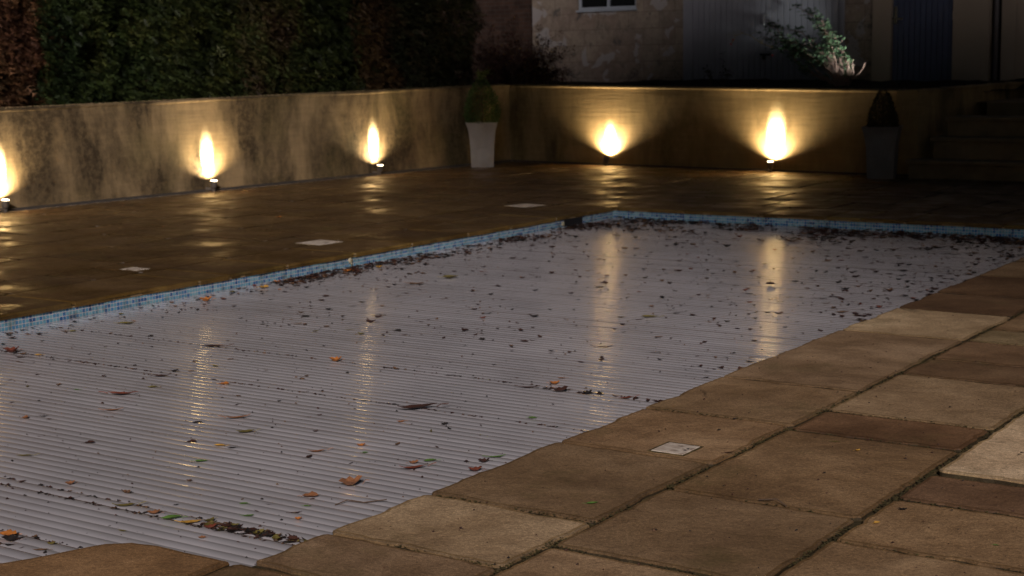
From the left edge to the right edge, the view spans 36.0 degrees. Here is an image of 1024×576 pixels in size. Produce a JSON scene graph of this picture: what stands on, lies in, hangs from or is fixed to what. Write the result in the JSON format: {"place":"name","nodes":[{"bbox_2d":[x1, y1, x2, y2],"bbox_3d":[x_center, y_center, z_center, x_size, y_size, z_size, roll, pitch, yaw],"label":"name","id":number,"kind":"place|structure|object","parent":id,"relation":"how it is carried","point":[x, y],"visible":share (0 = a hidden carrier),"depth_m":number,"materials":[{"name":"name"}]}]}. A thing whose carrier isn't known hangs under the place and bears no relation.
{"place":"outdoors","nodes":[
{"label":"outdoors","id":0,"kind":"place"},
{"bbox_2d":[9,209,1023,572],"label":"mortar bed","id":1,"kind":"object","parent":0,"point":[857,523],"visible":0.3,"depth_m":5.66,"materials":[{"name":"grey concrete"}]},
{"bbox_2d":[0,84,509,208],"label":"garden wall","id":2,"kind":"structure","parent":1,"relation":"on","point":[59,154],"depth_m":18.38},
{"bbox_2d":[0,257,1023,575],"bbox_3d":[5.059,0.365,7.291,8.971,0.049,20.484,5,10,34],"label":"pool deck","id":3,"kind":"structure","parent":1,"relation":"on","point":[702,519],"depth_m":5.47,"materials":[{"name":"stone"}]},
{"bbox_2d":[647,441,703,456],"bbox_3d":[0.625,0.618,6.014,0.155,0.015,0.165,5,10,34],"label":"deck lid","id":4,"kind":"object","parent":3,"relation":"on","point":[675,448],"visible":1,"depth_m":6.00,"materials":[{"name":"plastic"}]},
{"bbox_2d":[759,498,786,506],"bbox_3d":[0.877,0.712,5.265,0.113,0.014,0.025,7,12,44],"label":"twig","id":5,"kind":"object","parent":3,"relation":"on","point":[773,499],"visible":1,"depth_m":5.27,"materials":[{"name":"brown wood"}]},
{"bbox_2d":[0,162,1023,320],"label":"wet pool deck","id":6,"kind":"structure","parent":1,"relation":"on","point":[62,262],"depth_m":15.09,"materials":[{"name":"stone"}]},
{"bbox_2d":[0,199,9,212],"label":"wall uplight","id":7,"kind":"object","parent":6,"relation":"on","point":[5,204],"depth_m":16.04,"materials":[{"name":"metal"}]},
{"bbox_2d":[118,267,151,270],"bbox_3d":[-2.753,-0.135,11.497,0.200,0.015,0.150,5,10,34],"label":"deck lid","id":8,"kind":"object","parent":6,"relation":"on","point":[134,269],"visible":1,"depth_m":11.48,"materials":[{"name":"plastic"}]},
{"bbox_2d":[206,180,217,191],"bbox_3d":[-3.465,-1.177,18.152,0.148,0.134,0.086,-1,8,-2],"label":"wall uplight","id":9,"kind":"object","parent":6,"relation":"on","point":[213,185],"depth_m":18.13,"materials":[{"name":"metal"}]},
{"bbox_2d":[293,239,342,245],"bbox_3d":[-1.584,-0.370,12.952,0.300,0.015,0.300,6,11,40],"label":"deck lid","id":10,"kind":"object","parent":6,"relation":"on","point":[320,242],"visible":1,"depth_m":12.93,"materials":[{"name":"plastic"}]},
{"bbox_2d":[372,165,383,174],"bbox_3d":[-1.724,-1.518,20.256,0.147,0.134,0.086,-1,8,-3],"label":"wall uplight","id":11,"kind":"object","parent":6,"relation":"on","point":[379,169],"depth_m":20.23,"materials":[{"name":"metal"}]},
{"bbox_2d":[0,160,907,211],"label":"wall foot channel","id":12,"kind":"object","parent":6,"relation":"on","point":[217,189],"depth_m":19.42,"materials":[{"name":"concrete"}]},
{"bbox_2d":[465,121,497,167],"bbox_3d":[-0.407,-1.959,21.468,0.442,0.606,0.440,-1,8,0],"label":"planter","id":13,"kind":"object","parent":6,"relation":"on","point":[482,141],"visible":0.9,"depth_m":21.30,"materials":[{"name":"metal"}]},
{"bbox_2d":[461,68,503,123],"bbox_3d":[-0.409,-2.589,21.376,0.565,0.790,0.587,5,10,34],"label":"box topiary","id":14,"kind":"object","parent":13,"relation":"on","point":[480,91],"visible":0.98,"depth_m":21.31,"materials":[{"name":"green plant"}]},
{"bbox_2d":[22,168,1020,575],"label":"paving litter","id":15,"kind":"object","parent":6,"relation":"on","point":[704,398],"visible":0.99,"depth_m":6.71,"materials":[{"name":"brown plant"}]},
{"bbox_2d":[506,203,547,207],"bbox_3d":[0.137,-0.824,15.814,0.320,0.015,0.320,-8,11,-41],"label":"deck lid","id":16,"kind":"object","parent":6,"relation":"on","point":[526,205],"visible":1,"depth_m":15.79,"materials":[{"name":"plastic"}]},
{"bbox_2d":[603,155,609,165],"bbox_3d":[1.283,-1.727,21.295,0.093,0.139,0.126,6,11,39],"label":"wall uplight","id":17,"kind":"object","parent":6,"relation":"on","point":[605,160],"depth_m":21.25,"materials":[{"name":"metal"}]},
{"bbox_2d":[509,84,927,172],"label":"garden wall","id":18,"kind":"structure","parent":6,"relation":"on","point":[813,129],"depth_m":20.38,"materials":[{"name":"beige paint"}]},
{"bbox_2d":[0,84,922,108],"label":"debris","id":19,"kind":"object","parent":18,"relation":"on","point":[451,86],"visible":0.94,"depth_m":19.45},
{"bbox_2d":[767,161,773,171],"bbox_3d":[3.226,-1.521,19.697,0.086,0.132,0.152,-1,8,-2],"label":"wall uplight","id":20,"kind":"object","parent":6,"relation":"on","point":[769,165],"depth_m":19.64,"materials":[{"name":"metal"}]},
{"bbox_2d":[861,125,903,178],"bbox_3d":[4.327,-1.588,18.399,0.440,0.606,0.440,2,9,21],"label":"planter","id":21,"kind":"object","parent":6,"relation":"on","point":[882,145],"visible":0.99,"depth_m":18.25,"materials":[{"name":"metal"}]},
{"bbox_2d":[866,88,898,126],"bbox_3d":[4.318,-2.074,18.328,0.382,0.501,0.410,5,10,34],"label":"box topiary","id":22,"kind":"object","parent":21,"relation":"on","point":[893,115],"visible":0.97,"depth_m":18.26,"materials":[{"name":"green plant"}]},
{"bbox_2d":[905,101,1023,182],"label":"stone steps","id":23,"kind":"structure","parent":6,"relation":"on","point":[989,146],"depth_m":18.20,"materials":[{"name":"brown stone"}]},
{"bbox_2d":[386,311,1023,575],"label":"moss","id":24,"kind":"object","parent":1,"relation":"on","point":[701,470],"visible":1,"depth_m":5.34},
{"bbox_2d":[896,82,1023,173],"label":"garden wall","id":25,"kind":"structure","parent":1,"relation":"on","point":[944,102],"depth_m":19.13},
{"bbox_2d":[982,97,1023,101],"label":"terrace","id":26,"kind":"structure","parent":0,"point":[1017,99],"depth_m":20.71,"materials":[{"name":"stone"}]},
{"bbox_2d":[871,0,1023,81],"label":"rendered house","id":27,"kind":"structure","parent":26,"relation":"on","point":[932,40],"depth_m":22.90,"materials":[{"name":"paint"}]},
{"bbox_2d":[892,0,952,81],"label":"door","id":28,"kind":"structure","parent":27,"relation":"in","point":[922,29],"depth_m":23.15,"materials":[{"name":"blue paint"}]},
{"bbox_3d":[-7.517,-2.789,22.985,11.948,0.133,27.223,6,11,39],"label":"hedge bed","id":29,"kind":"object","parent":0,"visible":0},
{"bbox_2d":[0,0,66,107],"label":"conifer tree","id":30,"kind":"object","parent":29,"relation":"on","point":[7,47],"visible":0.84,"depth_m":16.76,"materials":[{"name":"green plant"}]},
{"bbox_2d":[0,0,186,105],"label":"conifer tree","id":31,"kind":"object","parent":29,"relation":"on","point":[92,67],"visible":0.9,"depth_m":17.61,"materials":[{"name":"green plant"}]},
{"bbox_2d":[121,0,259,100],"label":"conifer tree","id":32,"kind":"object","parent":29,"relation":"on","point":[196,44],"visible":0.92,"depth_m":18.61,"materials":[{"name":"green plant"}]},
{"bbox_2d":[207,0,319,96],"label":"conifer tree","id":33,"kind":"object","parent":29,"relation":"on","point":[265,79],"visible":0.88,"depth_m":19.49,"materials":[{"name":"green plant"}]},
{"bbox_2d":[263,0,381,93],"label":"conifer tree","id":34,"kind":"object","parent":29,"relation":"on","point":[327,35],"visible":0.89,"depth_m":20.18,"materials":[{"name":"green plant"}]},
{"bbox_2d":[323,0,410,91],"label":"conifer tree","id":35,"kind":"object","parent":29,"relation":"on","point":[384,48],"visible":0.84,"depth_m":20.99,"materials":[{"name":"green plant"}]},
{"bbox_2d":[357,0,487,89],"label":"conifer tree","id":36,"kind":"object","parent":29,"relation":"on","point":[428,58],"visible":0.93,"depth_m":21.92,"materials":[{"name":"green plant"}]},
{"bbox_2d":[319,0,532,79],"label":"brick wall","id":37,"kind":"structure","parent":29,"relation":"on","point":[499,13],"depth_m":28.82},
{"bbox_2d":[454,11,581,84],"bbox_3d":[0.151,-3.708,25.077,2.168,1.412,2.409,5,10,34],"label":"purple shrub","id":38,"kind":"object","parent":29,"relation":"on","point":[498,67],"visible":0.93,"depth_m":24.83,"materials":[{"name":"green plant"}]},
{"bbox_3d":[3.539,-2.900,22.656,6.900,0.184,4.600,6,11,39],"label":"planting bed","id":39,"kind":"object","parent":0,"visible":0},
{"bbox_2d":[702,65,713,85],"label":"bed plant","id":40,"kind":"object","parent":39,"relation":"on","point":[709,76],"visible":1,"depth_m":24.14,"materials":[{"name":"green plant"}]},
{"bbox_2d":[730,4,863,86],"bbox_3d":[4.288,-3.618,23.675,2.196,1.354,0.636,6,11,39],"label":"rose bush","id":41,"kind":"object","parent":39,"relation":"on","point":[835,82],"visible":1,"depth_m":23.43,"materials":[{"name":"green plant"}]},
{"label":"ground","id":42,"kind":"structure","parent":0,"visible":0},
{"bbox_2d":[0,211,1023,332],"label":"tiled pool wall","id":43,"kind":"structure","parent":42,"relation":"on","point":[20,323],"depth_m":13.02,"materials":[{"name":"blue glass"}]},
{"bbox_2d":[1,209,1004,320],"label":"mortar lip","id":44,"kind":"object","parent":43,"relation":"on","point":[73,306],"visible":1,"depth_m":14.18,"materials":[{"name":"grey concrete"}]},
{"bbox_2d":[0,218,1023,566],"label":"pool cover","id":45,"kind":"object","parent":43,"relation":"on","point":[156,454],"visible":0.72,"depth_m":8.24,"materials":[{"name":"plastic"}]},
{"bbox_2d":[0,529,16,535],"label":"fallen leaf","id":46,"kind":"object","parent":45,"relation":"on","point":[9,532],"visible":0.97,"depth_m":5.41,"materials":[{"name":"orange plant"}]},
{"bbox_2d":[2,534,21,540],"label":"fallen leaf","id":47,"kind":"object","parent":45,"relation":"on","point":[11,537],"visible":1,"depth_m":5.35,"materials":[{"name":"brown plant"}]},
{"bbox_2d":[3,346,22,351],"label":"fallen leaf","id":48,"kind":"object","parent":45,"relation":"on","point":[12,349],"visible":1,"depth_m":8.82,"materials":[{"name":"brown plant"}]},
{"bbox_2d":[99,391,137,393],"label":"fallen leaf","id":49,"kind":"object","parent":45,"relation":"on","point":[120,392],"visible":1,"depth_m":7.66,"materials":[{"name":"brown plant"}]},
{"bbox_2d":[112,501,145,505],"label":"fallen leaf","id":50,"kind":"object","parent":45,"relation":"on","point":[126,504],"visible":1,"depth_m":5.74,"materials":[{"name":"brown plant"}]},
{"bbox_2d":[147,509,161,513],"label":"fallen leaf","id":51,"kind":"object","parent":45,"relation":"on","point":[154,511],"visible":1,"depth_m":5.64,"materials":[{"name":"brown plant"}]},
{"bbox_2d":[161,515,187,518],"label":"fallen leaf","id":52,"kind":"object","parent":45,"relation":"on","point":[170,516],"visible":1,"depth_m":5.57,"materials":[{"name":"green plant"}]},
{"bbox_2d":[174,519,200,522],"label":"fallen leaf","id":53,"kind":"object","parent":45,"relation":"on","point":[188,521],"visible":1,"depth_m":5.52,"materials":[{"name":"yellow plant"}]},
{"bbox_2d":[199,296,211,300],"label":"fallen leaf","id":54,"kind":"object","parent":45,"relation":"on","point":[205,298],"visible":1,"depth_m":10.57,"materials":[{"name":"orange plant"}]},
{"bbox_2d":[203,523,219,527],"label":"fallen leaf","id":55,"kind":"object","parent":45,"relation":"on","point":[210,525],"visible":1,"depth_m":5.45,"materials":[{"name":"red plant"}]},
{"bbox_2d":[218,414,249,417],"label":"fallen leaf","id":56,"kind":"object","parent":45,"relation":"on","point":[234,416],"visible":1,"depth_m":7.12,"materials":[{"name":"brown plant"}]},
{"bbox_2d":[236,428,260,431],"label":"fallen leaf","id":57,"kind":"object","parent":45,"relation":"on","point":[248,430],"visible":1,"depth_m":6.86,"materials":[{"name":"plant"}]},
{"bbox_2d":[299,491,317,496],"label":"fallen leaf","id":58,"kind":"object","parent":45,"relation":"on","point":[311,494],"visible":1,"depth_m":5.82,"materials":[{"name":"orange plant"}]},
{"bbox_2d":[329,356,341,360],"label":"fallen leaf","id":59,"kind":"object","parent":45,"relation":"on","point":[335,358],"visible":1,"depth_m":8.41,"materials":[{"name":"orange plant"}]},
{"bbox_2d":[339,475,366,484],"bbox_3d":[-0.601,0.730,5.956,0.098,0.034,0.078,-9,11,-42],"label":"fallen leaf","id":60,"kind":"object","parent":45,"relation":"on","point":[349,480],"visible":1,"depth_m":5.97,"materials":[{"name":"orange plant"}]},
{"bbox_2d":[335,499,386,504],"bbox_3d":[-0.550,0.776,5.725,0.189,0.014,0.028,-2,8,-8],"label":"twig","id":61,"kind":"object","parent":45,"relation":"on","point":[360,501],"visible":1,"depth_m":5.73,"materials":[{"name":"brown wood"}]},
{"bbox_2d":[399,462,435,467],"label":"fallen leaf","id":62,"kind":"object","parent":45,"relation":"on","point":[417,465],"visible":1,"depth_m":6.20,"materials":[{"name":"brown plant"}]},
{"bbox_2d":[397,403,448,408],"bbox_3d":[-0.410,0.539,7.223,0.237,0.022,0.053,-3,9,-11],"label":"fallen leaf","id":63,"kind":"object","parent":45,"relation":"on","point":[416,406],"visible":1,"depth_m":7.23,"materials":[{"name":"brown plant"}]},
{"bbox_2d":[437,275,457,277],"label":"fallen leaf","id":64,"kind":"object","parent":45,"relation":"on","point":[448,276],"visible":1,"depth_m":11.47,"materials":[{"name":"brown plant"}]},
{"bbox_2d":[468,466,485,470],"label":"fallen leaf","id":65,"kind":"object","parent":45,"relation":"on","point":[475,468],"visible":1,"depth_m":6.15,"materials":[{"name":"brown plant"}]},
{"bbox_2d":[478,458,492,461],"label":"fallen leaf","id":66,"kind":"object","parent":45,"relation":"on","point":[483,460],"visible":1,"depth_m":6.27,"materials":[{"name":"brown plant"}]},
{"bbox_2d":[0,216,1023,564],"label":"leaf litter","id":67,"kind":"object","parent":45,"relation":"on","point":[958,238],"visible":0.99,"depth_m":11.86,"materials":[{"name":"brown plant"}]},
{"bbox_2d":[553,386,572,391],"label":"fallen leaf","id":68,"kind":"object","parent":45,"relation":"on","point":[560,389],"visible":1,"depth_m":7.56,"materials":[{"name":"brown plant"}]},
{"bbox_2d":[562,217,582,226],"bbox_3d":[0.571,-0.628,14.890,0.012,0.068,0.370,5,10,34],"label":"skimmer opening","id":69,"kind":"object","parent":43,"relation":"attached to","point":[572,221],"visible":1,"depth_m":14.89,"materials":[{"name":"plastic"}]},
{"bbox_2d":[532,0,872,82],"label":"garden shed","id":70,"kind":"structure","parent":42,"relation":"on","point":[632,40],"depth_m":25.68,"materials":[{"name":"stone"},{"name":"grey blue paint"}]},
{"bbox_2d":[576,0,636,12],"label":"window","id":71,"kind":"structure","parent":70,"relation":"in","point":[584,5],"depth_m":26.71,"materials":[{"name":"blue paint"}]},
{"bbox_2d":[693,0,765,79],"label":"door","id":72,"kind":"structure","parent":70,"relation":"in","point":[715,22],"depth_m":25.24,"materials":[{"name":"grey paint"}]},
{"bbox_2d":[760,0,839,79],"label":"door","id":73,"kind":"structure","parent":70,"relation":"in","point":[778,67],"depth_m":24.48,"materials":[{"name":"grey paint"}]}
]}

